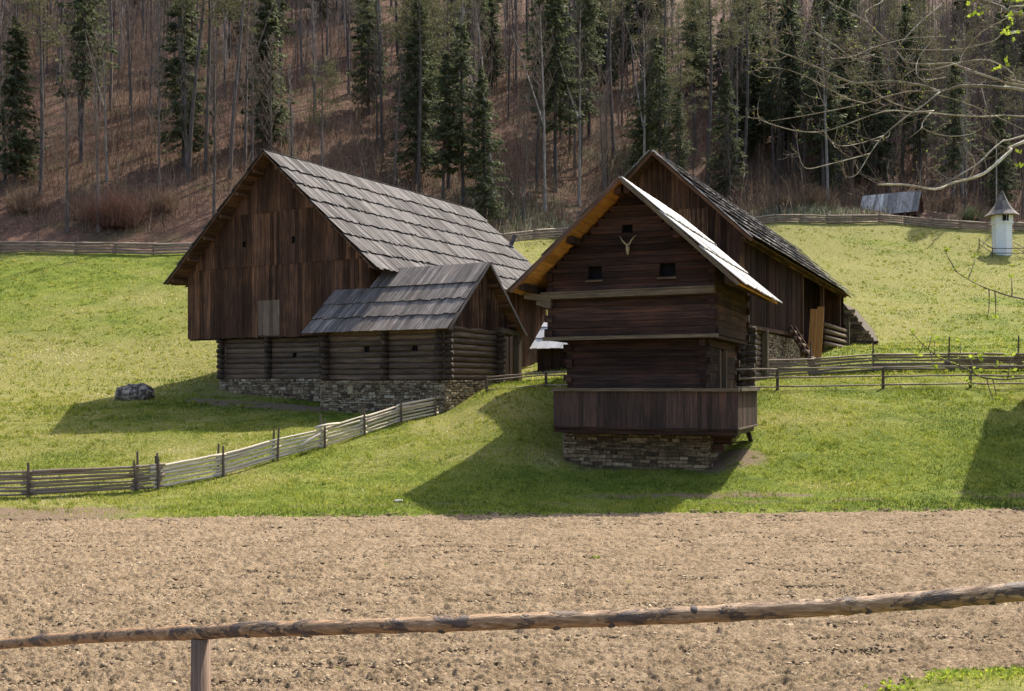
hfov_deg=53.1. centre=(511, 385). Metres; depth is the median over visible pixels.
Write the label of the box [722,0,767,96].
spruce tree
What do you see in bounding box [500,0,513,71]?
bare tree
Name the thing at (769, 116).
spruce tree
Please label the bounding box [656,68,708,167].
pine tree
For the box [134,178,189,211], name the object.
bare bush
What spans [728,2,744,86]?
spruce tree
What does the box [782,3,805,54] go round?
spruce tree
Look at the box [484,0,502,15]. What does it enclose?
spruce tree
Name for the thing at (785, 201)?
bare bush
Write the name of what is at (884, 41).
bare tree
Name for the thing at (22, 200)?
bare bush
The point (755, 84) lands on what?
spruce tree
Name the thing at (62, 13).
bare tree
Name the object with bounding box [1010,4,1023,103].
spruce tree
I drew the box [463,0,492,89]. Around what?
spruce tree
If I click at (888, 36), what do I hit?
bare tree
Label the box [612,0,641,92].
spruce tree
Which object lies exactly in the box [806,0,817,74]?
spruce tree
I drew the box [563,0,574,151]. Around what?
bare tree
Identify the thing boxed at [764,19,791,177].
bare tree
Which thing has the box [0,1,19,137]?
bare tree
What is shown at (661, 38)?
bare tree
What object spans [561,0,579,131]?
bare tree
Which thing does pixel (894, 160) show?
bare tree
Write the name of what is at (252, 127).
bare tree
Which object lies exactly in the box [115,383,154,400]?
boulder
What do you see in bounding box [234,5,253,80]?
bare tree
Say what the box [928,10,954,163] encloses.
bare tree
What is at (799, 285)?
barn
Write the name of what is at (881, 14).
pine tree
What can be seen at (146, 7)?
bare tree
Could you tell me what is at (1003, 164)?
spruce tree
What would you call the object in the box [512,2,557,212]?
bare tree
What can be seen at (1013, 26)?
bare tree
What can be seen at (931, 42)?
pine tree
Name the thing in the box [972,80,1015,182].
spruce tree
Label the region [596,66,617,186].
bare tree
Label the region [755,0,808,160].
spruce tree
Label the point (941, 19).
bare tree
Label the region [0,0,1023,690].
ground
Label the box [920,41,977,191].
pine tree
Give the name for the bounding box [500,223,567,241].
stake fence
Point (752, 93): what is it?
spruce tree
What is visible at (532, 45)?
spruce tree
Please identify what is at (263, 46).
spruce tree
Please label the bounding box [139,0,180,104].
bare tree
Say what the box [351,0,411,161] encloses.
pine tree
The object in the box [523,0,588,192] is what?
spruce tree
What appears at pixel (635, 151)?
spruce tree
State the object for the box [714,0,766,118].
pine tree
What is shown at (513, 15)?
bare tree
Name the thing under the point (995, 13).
bare tree
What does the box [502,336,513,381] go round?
plank door
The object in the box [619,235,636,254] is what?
goat skull
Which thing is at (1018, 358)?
stake fence
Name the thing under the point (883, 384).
rail fence
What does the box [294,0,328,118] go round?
bare tree
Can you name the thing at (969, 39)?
pine tree
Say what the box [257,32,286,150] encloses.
bare tree
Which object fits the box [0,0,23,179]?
bare tree
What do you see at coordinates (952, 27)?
bare tree
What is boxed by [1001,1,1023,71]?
spruce tree
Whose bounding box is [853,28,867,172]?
bare tree
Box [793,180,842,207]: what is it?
bare bush
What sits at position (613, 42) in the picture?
pine tree
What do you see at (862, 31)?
pine tree
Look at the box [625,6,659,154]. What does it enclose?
bare tree
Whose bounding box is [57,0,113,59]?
spruce tree
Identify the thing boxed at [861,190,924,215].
hay hut
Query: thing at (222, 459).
stake fence
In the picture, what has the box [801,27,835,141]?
spruce tree
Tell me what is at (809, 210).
dry scrub
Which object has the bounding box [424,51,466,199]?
spruce tree
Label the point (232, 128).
pine tree
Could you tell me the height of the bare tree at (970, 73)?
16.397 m
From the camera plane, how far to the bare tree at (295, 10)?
145.39 m
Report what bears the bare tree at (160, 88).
on the ground at (196, 222)
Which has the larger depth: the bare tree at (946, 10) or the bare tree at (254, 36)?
the bare tree at (946, 10)
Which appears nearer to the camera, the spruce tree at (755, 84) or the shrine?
the shrine
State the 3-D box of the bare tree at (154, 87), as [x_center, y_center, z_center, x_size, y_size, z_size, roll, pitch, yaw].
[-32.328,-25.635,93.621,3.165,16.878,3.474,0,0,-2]
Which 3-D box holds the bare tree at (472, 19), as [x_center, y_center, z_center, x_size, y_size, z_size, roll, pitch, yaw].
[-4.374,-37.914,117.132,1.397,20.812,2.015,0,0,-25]
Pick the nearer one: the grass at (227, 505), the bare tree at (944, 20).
the grass at (227, 505)
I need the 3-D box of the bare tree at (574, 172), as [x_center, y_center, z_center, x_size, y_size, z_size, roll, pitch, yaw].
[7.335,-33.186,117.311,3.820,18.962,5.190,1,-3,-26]
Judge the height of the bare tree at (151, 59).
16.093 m
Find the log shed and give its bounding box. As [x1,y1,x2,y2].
[301,262,526,412]
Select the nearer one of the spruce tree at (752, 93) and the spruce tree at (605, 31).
the spruce tree at (752, 93)
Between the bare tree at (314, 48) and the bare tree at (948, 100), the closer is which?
the bare tree at (314, 48)
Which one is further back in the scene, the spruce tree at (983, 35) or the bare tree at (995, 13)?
the spruce tree at (983, 35)
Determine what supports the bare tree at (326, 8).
on the ground at (196, 222)
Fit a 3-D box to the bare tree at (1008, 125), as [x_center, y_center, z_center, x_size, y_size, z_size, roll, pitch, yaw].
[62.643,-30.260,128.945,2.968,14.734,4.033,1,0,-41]
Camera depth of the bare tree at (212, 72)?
109.21 m
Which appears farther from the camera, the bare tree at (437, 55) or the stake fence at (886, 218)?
the bare tree at (437, 55)
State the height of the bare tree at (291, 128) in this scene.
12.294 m
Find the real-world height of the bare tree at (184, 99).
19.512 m
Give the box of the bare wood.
[1,0,1023,203]
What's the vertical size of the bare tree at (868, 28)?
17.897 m
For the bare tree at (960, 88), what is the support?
on the ground at (196, 222)
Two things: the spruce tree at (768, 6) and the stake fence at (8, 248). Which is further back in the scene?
the spruce tree at (768, 6)
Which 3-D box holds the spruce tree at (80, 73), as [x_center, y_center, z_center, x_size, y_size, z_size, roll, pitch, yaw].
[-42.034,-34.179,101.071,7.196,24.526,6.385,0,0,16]
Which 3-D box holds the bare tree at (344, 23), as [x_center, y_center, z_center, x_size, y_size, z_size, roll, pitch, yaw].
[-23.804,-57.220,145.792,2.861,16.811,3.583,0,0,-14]
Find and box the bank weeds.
[862,664,1023,690]
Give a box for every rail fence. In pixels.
[0,582,1023,690]
[485,371,566,391]
[736,365,1023,389]
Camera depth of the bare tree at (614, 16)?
141.50 m
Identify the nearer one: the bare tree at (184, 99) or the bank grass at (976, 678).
the bank grass at (976, 678)
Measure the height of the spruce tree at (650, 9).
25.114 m
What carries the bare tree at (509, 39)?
on the ground at (196, 222)
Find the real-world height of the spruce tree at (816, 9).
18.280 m
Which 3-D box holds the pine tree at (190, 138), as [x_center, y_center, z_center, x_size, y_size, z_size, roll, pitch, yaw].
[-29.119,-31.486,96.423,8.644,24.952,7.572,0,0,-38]
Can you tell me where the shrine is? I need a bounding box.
[984,190,1019,255]
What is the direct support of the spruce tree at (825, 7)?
on the ground at (196, 222)
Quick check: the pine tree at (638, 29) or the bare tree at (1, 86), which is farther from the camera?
the pine tree at (638, 29)
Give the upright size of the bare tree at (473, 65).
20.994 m
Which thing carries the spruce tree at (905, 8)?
on the ground at (196, 222)
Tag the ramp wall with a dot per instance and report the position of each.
(861, 331)
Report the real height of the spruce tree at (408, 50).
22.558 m
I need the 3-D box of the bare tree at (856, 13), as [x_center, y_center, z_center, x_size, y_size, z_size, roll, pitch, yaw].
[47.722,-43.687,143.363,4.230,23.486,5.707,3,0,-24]
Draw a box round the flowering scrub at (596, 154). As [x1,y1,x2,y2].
[517,115,796,205]
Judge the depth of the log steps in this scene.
48.30 m
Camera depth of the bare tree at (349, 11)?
125.33 m
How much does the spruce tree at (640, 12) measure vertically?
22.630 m
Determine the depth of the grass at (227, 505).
33.68 m
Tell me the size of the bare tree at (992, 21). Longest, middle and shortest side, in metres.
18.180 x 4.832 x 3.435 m
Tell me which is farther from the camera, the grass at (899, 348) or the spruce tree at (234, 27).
the spruce tree at (234, 27)
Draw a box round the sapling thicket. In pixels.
[0,0,1023,232]
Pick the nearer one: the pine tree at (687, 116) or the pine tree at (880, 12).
the pine tree at (687, 116)
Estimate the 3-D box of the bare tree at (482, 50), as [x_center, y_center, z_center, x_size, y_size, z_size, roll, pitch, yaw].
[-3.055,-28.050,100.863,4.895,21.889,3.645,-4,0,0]
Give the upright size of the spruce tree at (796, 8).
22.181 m
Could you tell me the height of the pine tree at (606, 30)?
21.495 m
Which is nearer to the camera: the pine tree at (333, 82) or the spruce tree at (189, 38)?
the pine tree at (333, 82)
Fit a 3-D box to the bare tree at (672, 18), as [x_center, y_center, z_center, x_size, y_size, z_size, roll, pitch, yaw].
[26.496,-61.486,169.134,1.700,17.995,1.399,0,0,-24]
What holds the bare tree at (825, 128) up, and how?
on the ground at (196, 222)
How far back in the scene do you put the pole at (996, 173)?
108.94 m
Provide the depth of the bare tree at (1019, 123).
138.59 m
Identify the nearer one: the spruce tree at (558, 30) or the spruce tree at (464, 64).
the spruce tree at (464, 64)
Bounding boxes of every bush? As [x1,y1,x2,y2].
[0,179,56,211]
[54,185,113,221]
[62,169,171,227]
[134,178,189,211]
[380,163,589,240]
[757,181,820,210]
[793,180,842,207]
[924,190,971,210]
[946,205,988,221]
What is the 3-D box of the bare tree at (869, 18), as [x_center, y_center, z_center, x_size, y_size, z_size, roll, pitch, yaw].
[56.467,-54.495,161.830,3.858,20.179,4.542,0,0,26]
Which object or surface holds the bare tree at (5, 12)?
on the ground at (196, 222)
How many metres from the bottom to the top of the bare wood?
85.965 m
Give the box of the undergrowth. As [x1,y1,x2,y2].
[0,0,1023,237]
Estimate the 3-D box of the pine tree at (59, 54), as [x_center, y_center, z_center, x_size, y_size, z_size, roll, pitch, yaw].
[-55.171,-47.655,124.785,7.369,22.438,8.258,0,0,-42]
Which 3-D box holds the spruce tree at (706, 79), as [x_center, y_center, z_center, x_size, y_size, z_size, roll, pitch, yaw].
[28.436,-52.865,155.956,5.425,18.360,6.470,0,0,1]
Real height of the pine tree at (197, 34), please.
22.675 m
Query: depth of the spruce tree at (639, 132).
111.19 m
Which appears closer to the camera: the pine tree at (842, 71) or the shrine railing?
the shrine railing
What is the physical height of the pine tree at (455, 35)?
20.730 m
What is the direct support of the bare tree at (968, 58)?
on the ground at (196, 222)
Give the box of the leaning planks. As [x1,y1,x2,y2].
[808,307,823,359]
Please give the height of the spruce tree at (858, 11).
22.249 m
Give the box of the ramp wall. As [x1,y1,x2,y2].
[844,303,878,344]
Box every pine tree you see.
[1,0,95,195]
[13,1,16,91]
[49,0,51,29]
[53,11,60,83]
[108,0,112,109]
[158,0,221,181]
[195,2,197,94]
[197,0,264,178]
[203,0,241,173]
[290,54,350,164]
[299,0,303,85]
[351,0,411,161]
[377,0,384,76]
[379,0,452,116]
[385,0,452,192]
[416,0,487,188]
[454,2,456,87]
[526,0,528,39]
[576,0,631,158]
[597,0,624,102]
[613,0,615,83]
[623,0,696,161]
[636,0,653,88]
[649,20,691,159]
[654,47,708,163]
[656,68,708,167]
[669,0,719,127]
[678,0,750,181]
[711,0,790,197]
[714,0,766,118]
[811,21,860,196]
[846,23,870,167]
[852,0,900,83]
[858,0,914,75]
[870,11,915,138]
[875,0,920,71]
[893,3,953,179]
[894,0,950,149]
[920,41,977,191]
[947,26,985,156]
[955,0,993,93]
[999,66,1023,218]
[1010,2,1023,32]
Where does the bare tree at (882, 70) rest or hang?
on the ground at (196, 222)
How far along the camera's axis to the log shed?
44.04 m
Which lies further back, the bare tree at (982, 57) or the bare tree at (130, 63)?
the bare tree at (982, 57)
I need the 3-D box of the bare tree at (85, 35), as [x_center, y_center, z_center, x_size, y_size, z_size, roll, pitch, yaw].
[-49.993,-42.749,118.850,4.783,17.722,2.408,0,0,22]
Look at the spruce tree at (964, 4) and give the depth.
174.72 m
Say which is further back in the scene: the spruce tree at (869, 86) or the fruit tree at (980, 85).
the spruce tree at (869, 86)
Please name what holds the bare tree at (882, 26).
on the ground at (196, 222)
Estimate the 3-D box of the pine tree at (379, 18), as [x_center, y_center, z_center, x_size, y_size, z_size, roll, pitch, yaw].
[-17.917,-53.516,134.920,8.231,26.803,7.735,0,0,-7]
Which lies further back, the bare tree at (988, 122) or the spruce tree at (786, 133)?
the spruce tree at (786, 133)
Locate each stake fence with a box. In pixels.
[0,230,196,254]
[0,451,164,497]
[149,385,438,488]
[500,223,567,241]
[749,207,906,223]
[769,335,1023,375]
[904,214,1023,230]
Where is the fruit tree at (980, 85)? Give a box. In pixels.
[738,0,1023,403]
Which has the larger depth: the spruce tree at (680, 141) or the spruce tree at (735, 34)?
the spruce tree at (735, 34)
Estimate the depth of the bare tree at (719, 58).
148.05 m
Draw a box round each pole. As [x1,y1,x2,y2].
[299,433,321,447]
[315,422,339,428]
[996,140,996,200]
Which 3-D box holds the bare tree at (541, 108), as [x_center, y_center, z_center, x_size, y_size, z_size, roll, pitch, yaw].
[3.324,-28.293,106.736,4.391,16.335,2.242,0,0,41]
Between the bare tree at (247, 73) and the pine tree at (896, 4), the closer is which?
the bare tree at (247, 73)
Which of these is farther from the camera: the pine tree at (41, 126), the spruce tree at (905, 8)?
the spruce tree at (905, 8)
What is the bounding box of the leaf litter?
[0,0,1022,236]
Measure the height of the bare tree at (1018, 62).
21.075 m
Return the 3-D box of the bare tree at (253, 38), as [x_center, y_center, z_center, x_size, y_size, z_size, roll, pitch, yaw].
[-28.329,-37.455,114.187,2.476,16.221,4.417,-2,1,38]
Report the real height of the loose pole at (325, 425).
0.198 m
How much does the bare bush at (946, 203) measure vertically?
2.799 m
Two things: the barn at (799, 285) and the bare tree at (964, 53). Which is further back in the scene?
the bare tree at (964, 53)
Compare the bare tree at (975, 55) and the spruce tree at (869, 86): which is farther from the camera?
the bare tree at (975, 55)
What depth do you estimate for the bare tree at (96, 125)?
86.18 m
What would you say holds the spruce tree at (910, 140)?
on the ground at (196, 222)
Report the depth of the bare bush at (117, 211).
85.98 m
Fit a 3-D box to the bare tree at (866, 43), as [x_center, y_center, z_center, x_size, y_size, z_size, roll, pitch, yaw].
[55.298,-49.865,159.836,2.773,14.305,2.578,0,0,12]
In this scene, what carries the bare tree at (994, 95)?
on the ground at (196, 222)
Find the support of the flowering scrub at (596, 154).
on the ground at (196, 222)
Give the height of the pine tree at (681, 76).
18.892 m
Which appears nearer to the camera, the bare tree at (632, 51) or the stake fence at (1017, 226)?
the stake fence at (1017, 226)
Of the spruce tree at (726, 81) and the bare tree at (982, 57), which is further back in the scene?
the bare tree at (982, 57)
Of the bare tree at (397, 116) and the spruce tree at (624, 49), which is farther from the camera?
the spruce tree at (624, 49)
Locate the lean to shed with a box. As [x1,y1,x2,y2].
[530,322,566,370]
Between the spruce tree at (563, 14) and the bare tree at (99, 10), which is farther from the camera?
the spruce tree at (563, 14)
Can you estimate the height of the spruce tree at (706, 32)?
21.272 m
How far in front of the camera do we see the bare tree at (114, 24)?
134.22 m
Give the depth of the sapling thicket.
114.28 m
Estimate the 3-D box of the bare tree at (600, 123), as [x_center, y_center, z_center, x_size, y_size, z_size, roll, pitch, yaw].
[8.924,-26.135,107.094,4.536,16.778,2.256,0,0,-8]
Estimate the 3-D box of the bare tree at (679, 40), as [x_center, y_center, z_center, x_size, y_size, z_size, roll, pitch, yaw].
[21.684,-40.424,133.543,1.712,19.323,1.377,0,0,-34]
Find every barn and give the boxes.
[163,148,546,401]
[624,149,856,385]
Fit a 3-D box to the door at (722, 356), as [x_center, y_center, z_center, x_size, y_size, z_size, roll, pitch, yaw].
[7.106,0.058,34.772,0.164,2.516,1.200,0,0,22]
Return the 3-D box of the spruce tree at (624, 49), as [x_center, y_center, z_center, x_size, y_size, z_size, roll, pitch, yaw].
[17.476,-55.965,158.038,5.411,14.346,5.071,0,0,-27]
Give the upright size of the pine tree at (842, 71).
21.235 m
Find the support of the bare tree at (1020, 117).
on the ground at (196, 222)
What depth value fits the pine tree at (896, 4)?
161.22 m
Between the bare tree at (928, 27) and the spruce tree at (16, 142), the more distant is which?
the bare tree at (928, 27)
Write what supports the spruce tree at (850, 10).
on the ground at (196, 222)
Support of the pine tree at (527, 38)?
on the ground at (196, 222)
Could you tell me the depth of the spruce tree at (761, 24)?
153.74 m
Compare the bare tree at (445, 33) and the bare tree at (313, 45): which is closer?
the bare tree at (313, 45)
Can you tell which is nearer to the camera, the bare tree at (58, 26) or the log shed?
the log shed
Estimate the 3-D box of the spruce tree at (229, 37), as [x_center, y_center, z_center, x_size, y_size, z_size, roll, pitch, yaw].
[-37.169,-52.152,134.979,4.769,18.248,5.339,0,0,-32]
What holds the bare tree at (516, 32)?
on the ground at (196, 222)
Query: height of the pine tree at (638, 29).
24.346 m
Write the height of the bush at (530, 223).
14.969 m
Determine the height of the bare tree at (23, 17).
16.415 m
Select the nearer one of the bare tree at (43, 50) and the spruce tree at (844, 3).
the bare tree at (43, 50)
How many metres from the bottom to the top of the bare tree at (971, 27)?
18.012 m
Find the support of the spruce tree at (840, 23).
on the ground at (196, 222)
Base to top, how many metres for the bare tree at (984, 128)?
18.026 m
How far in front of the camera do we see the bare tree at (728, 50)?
125.35 m
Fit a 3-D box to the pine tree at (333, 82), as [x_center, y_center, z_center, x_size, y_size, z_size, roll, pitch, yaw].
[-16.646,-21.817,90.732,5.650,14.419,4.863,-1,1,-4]
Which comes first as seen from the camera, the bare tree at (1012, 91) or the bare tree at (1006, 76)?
the bare tree at (1012, 91)
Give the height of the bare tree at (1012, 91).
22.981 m
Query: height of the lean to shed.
5.304 m
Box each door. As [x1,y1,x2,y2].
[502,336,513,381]
[717,350,726,387]
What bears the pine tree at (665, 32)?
on the ground at (196, 222)
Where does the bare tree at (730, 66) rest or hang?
on the ground at (196, 222)
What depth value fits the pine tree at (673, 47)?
128.18 m
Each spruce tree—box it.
[0,16,51,184]
[49,0,119,162]
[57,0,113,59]
[148,0,217,166]
[214,0,246,58]
[232,0,263,41]
[238,0,301,148]
[256,0,297,73]
[304,0,336,21]
[345,0,393,114]
[346,0,387,57]
[386,0,440,183]
[388,0,442,141]
[395,0,398,54]
[396,2,445,94]
[397,2,444,172]
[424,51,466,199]
[432,16,489,205]
[437,0,471,79]
[461,65,508,220]
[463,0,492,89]
[476,0,508,88]
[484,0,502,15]
[517,0,563,182]
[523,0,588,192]
[545,0,576,137]
[557,0,604,165]
[558,4,576,62]
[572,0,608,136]
[584,0,623,89]
[594,1,616,58]
[611,0,636,68]
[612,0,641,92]
[621,35,669,158]
[621,85,664,173]
[624,0,654,86]
[633,1,659,38]
[638,46,678,154]
[644,0,674,89]
[662,88,696,171]
[674,0,715,151]
[676,0,718,71]
[683,0,717,97]
[702,69,748,200]
[706,17,734,106]
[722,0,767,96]
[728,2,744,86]
[728,73,755,162]
[738,33,775,153]
[744,4,769,91]
[744,44,774,142]
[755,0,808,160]
[756,0,780,69]
[756,38,788,183]
[773,0,818,171]
[773,48,809,148]
[776,0,804,58]
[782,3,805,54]
[794,10,847,199]
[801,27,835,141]
[804,0,826,64]
[804,77,852,193]
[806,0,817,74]
[807,0,840,163]
[817,0,857,31]
[821,18,864,188]
[825,0,870,182]
[836,0,864,54]
[846,8,864,84]
[847,65,884,167]
[850,35,904,191]
[883,2,926,173]
[897,40,943,189]
[906,0,920,82]
[932,55,978,212]
[945,0,976,65]
[955,0,979,83]
[971,0,993,74]
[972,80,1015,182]
[979,106,1020,208]
[982,0,1023,126]
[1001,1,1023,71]
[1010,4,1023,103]
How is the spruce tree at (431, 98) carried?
on the ground at (196, 222)
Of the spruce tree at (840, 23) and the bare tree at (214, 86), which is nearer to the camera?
the bare tree at (214, 86)
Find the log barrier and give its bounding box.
[822,322,849,347]
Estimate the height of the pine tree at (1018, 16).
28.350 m
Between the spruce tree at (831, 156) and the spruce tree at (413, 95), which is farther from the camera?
the spruce tree at (831, 156)
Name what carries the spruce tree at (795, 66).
on the ground at (196, 222)
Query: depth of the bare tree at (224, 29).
121.33 m
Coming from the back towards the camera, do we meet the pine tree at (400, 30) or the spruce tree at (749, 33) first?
the spruce tree at (749, 33)
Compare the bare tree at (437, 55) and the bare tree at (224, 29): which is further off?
the bare tree at (224, 29)
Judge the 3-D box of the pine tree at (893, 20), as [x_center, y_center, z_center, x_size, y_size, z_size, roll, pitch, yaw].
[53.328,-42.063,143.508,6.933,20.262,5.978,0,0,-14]
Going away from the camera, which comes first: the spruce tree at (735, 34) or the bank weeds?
the bank weeds
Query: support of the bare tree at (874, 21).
on the ground at (196, 222)
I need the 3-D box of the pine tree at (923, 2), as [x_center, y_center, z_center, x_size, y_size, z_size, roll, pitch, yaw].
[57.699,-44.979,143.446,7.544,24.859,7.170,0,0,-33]
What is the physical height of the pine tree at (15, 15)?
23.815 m
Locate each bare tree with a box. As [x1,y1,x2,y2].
[0,0,9,21]
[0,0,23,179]
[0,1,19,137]
[0,19,14,152]
[1,0,21,100]
[22,0,25,35]
[27,0,60,107]
[41,0,71,88]
[47,0,89,136]
[48,27,89,232]
[49,0,76,84]
[66,1,97,88]
[69,24,119,231]
[84,5,118,181]
[87,0,112,115]
[100,0,121,95]
[106,0,118,61]
[108,0,141,105]
[108,0,148,145]
[115,0,127,89]
[139,0,171,133]
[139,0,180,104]
[139,12,174,194]
[142,0,144,40]
[142,0,154,56]
[151,0,168,122]
[163,0,172,43]
[163,1,192,90]
[169,0,172,53]
[175,0,191,172]
[203,22,231,216]
[210,0,218,135]
[220,3,230,97]
[226,0,273,169]
[230,28,269,162]
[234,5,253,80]
[244,0,274,116]
[244,0,277,138]
[249,0,257,75]
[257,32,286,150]
[271,0,284,90]
[286,65,297,156]
[293,0,298,42]
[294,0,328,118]
[306,0,321,107]
[322,0,335,55]
[331,0,362,94]
[339,0,354,56]
[343,0,345,41]
[365,14,389,145]
[381,36,413,185]
[429,0,447,145]
[432,1,458,100]
[451,0,499,204]
[456,1,466,140]
[467,0,491,151]
[467,1,479,109]
[498,0,523,119]
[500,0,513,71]
[504,0,539,102]
[507,0,530,91]
[508,0,527,38]
[511,68,548,223]
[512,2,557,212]
[524,34,558,189]
[551,0,597,205]
[560,17,597,176]
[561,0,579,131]
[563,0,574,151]
[576,60,613,191]
[594,67,623,189]
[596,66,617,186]
[598,0,625,92]
[611,0,634,125]
[624,0,661,75]
[624,4,638,82]
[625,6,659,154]
[648,0,679,99]
[668,0,676,66]
[674,2,684,118]
[686,114,700,175]
[706,25,728,114]
[714,47,735,191]
[715,23,745,177]
[719,111,736,201]
[727,1,735,129]
[728,1,737,75]
[749,3,766,58]
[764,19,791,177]
[766,13,778,131]
[801,22,812,124]
[806,5,841,198]
[851,0,872,150]
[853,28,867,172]
[857,0,882,48]
[858,21,870,72]
[863,3,872,58]
[864,1,886,67]
[867,27,897,173]
[867,28,883,122]
[870,0,883,35]
[871,0,903,150]
[876,4,887,87]
[881,31,900,182]
[884,102,912,192]
[916,0,935,77]
[921,36,960,198]
[924,1,952,144]
[924,13,935,76]
[927,46,940,146]
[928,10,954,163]
[929,14,952,156]
[932,0,953,72]
[935,0,953,52]
[935,9,952,118]
[940,34,984,205]
[941,0,954,43]
[942,114,971,207]
[944,12,955,66]
[944,58,977,119]
[946,0,963,55]
[950,11,973,126]
[951,55,974,184]
[952,0,971,58]
[956,21,978,103]
[959,71,971,213]
[962,1,981,74]
[965,26,979,130]
[967,8,996,139]
[967,39,999,205]
[969,53,999,191]
[970,51,989,147]
[972,3,993,106]
[978,27,985,118]
[979,1,999,43]
[980,2,988,63]
[982,29,995,96]
[983,2,1004,73]
[984,74,1005,199]
[992,2,1021,114]
[992,89,1022,193]
[995,21,1020,114]
[998,9,1023,184]
[1003,14,1023,161]
[1013,74,1023,151]
[1015,70,1022,174]
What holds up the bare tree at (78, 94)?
on the ground at (196, 222)
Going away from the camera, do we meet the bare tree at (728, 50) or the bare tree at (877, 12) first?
the bare tree at (728, 50)
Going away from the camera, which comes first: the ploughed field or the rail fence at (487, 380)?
the ploughed field
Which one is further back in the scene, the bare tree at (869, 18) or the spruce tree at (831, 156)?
the bare tree at (869, 18)
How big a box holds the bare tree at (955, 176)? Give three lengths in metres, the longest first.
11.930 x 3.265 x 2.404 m
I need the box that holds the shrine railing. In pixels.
[979,238,1023,256]
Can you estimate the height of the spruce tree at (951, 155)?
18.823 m
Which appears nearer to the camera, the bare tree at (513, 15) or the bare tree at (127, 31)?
the bare tree at (127, 31)
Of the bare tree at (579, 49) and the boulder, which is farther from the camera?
the bare tree at (579, 49)
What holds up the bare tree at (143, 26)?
on the ground at (196, 222)
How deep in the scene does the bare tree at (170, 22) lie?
136.58 m
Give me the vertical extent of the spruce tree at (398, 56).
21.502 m
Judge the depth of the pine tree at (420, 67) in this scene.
99.89 m
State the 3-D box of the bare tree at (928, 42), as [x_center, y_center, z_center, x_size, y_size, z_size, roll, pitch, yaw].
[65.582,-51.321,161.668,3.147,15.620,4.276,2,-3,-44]
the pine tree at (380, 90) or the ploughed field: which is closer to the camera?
the ploughed field
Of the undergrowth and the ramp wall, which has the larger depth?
the undergrowth
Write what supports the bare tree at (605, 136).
on the ground at (196, 222)
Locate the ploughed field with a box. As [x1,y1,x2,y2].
[0,507,1023,690]
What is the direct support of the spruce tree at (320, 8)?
on the ground at (196, 222)
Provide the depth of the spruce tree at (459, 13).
133.99 m
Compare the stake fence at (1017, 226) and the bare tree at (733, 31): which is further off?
the bare tree at (733, 31)
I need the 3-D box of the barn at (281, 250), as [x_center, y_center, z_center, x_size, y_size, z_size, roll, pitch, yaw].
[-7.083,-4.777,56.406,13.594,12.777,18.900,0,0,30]
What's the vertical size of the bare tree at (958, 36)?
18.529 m
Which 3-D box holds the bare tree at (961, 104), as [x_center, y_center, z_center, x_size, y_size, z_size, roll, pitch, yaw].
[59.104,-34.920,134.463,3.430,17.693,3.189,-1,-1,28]
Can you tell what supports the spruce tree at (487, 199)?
on the ground at (196, 222)
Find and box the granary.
[505,176,782,470]
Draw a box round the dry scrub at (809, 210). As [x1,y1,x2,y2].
[743,197,923,222]
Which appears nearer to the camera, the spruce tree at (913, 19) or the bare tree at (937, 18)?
the bare tree at (937, 18)
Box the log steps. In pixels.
[787,325,819,366]
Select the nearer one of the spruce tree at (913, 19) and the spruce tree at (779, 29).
the spruce tree at (779, 29)
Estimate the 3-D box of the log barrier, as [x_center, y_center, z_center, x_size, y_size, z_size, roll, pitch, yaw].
[19.704,-3.198,62.045,0.370,1.831,9.001,0,0,25]
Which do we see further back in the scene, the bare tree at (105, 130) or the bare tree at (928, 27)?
the bare tree at (928, 27)
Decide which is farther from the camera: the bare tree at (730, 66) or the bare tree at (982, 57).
the bare tree at (982, 57)
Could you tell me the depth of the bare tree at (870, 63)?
140.40 m
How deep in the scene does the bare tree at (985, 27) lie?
172.99 m
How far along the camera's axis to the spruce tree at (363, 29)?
119.98 m
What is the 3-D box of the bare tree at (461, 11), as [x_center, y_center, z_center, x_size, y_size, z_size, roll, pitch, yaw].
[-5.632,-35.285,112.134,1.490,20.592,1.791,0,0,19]
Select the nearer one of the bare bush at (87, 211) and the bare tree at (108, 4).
the bare bush at (87, 211)
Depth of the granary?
32.95 m
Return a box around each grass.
[0,223,1023,414]
[0,364,1023,517]
[776,660,1023,690]
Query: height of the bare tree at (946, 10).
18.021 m
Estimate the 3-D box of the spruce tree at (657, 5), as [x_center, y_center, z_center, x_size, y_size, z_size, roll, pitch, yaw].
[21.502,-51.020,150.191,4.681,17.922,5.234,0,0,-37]
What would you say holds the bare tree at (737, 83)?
on the ground at (196, 222)
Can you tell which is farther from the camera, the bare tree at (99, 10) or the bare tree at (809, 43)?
the bare tree at (809, 43)
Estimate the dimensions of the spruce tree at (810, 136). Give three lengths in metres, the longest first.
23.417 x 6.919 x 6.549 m
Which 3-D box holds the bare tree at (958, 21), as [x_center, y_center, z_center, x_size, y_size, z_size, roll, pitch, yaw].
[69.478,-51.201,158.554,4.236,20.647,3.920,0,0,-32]
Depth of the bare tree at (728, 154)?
115.44 m
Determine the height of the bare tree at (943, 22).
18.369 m
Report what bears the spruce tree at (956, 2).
on the ground at (196, 222)
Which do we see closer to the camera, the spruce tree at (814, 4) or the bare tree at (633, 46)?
the bare tree at (633, 46)
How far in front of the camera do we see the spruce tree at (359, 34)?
136.96 m
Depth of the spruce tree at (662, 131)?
108.56 m
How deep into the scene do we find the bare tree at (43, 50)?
113.79 m

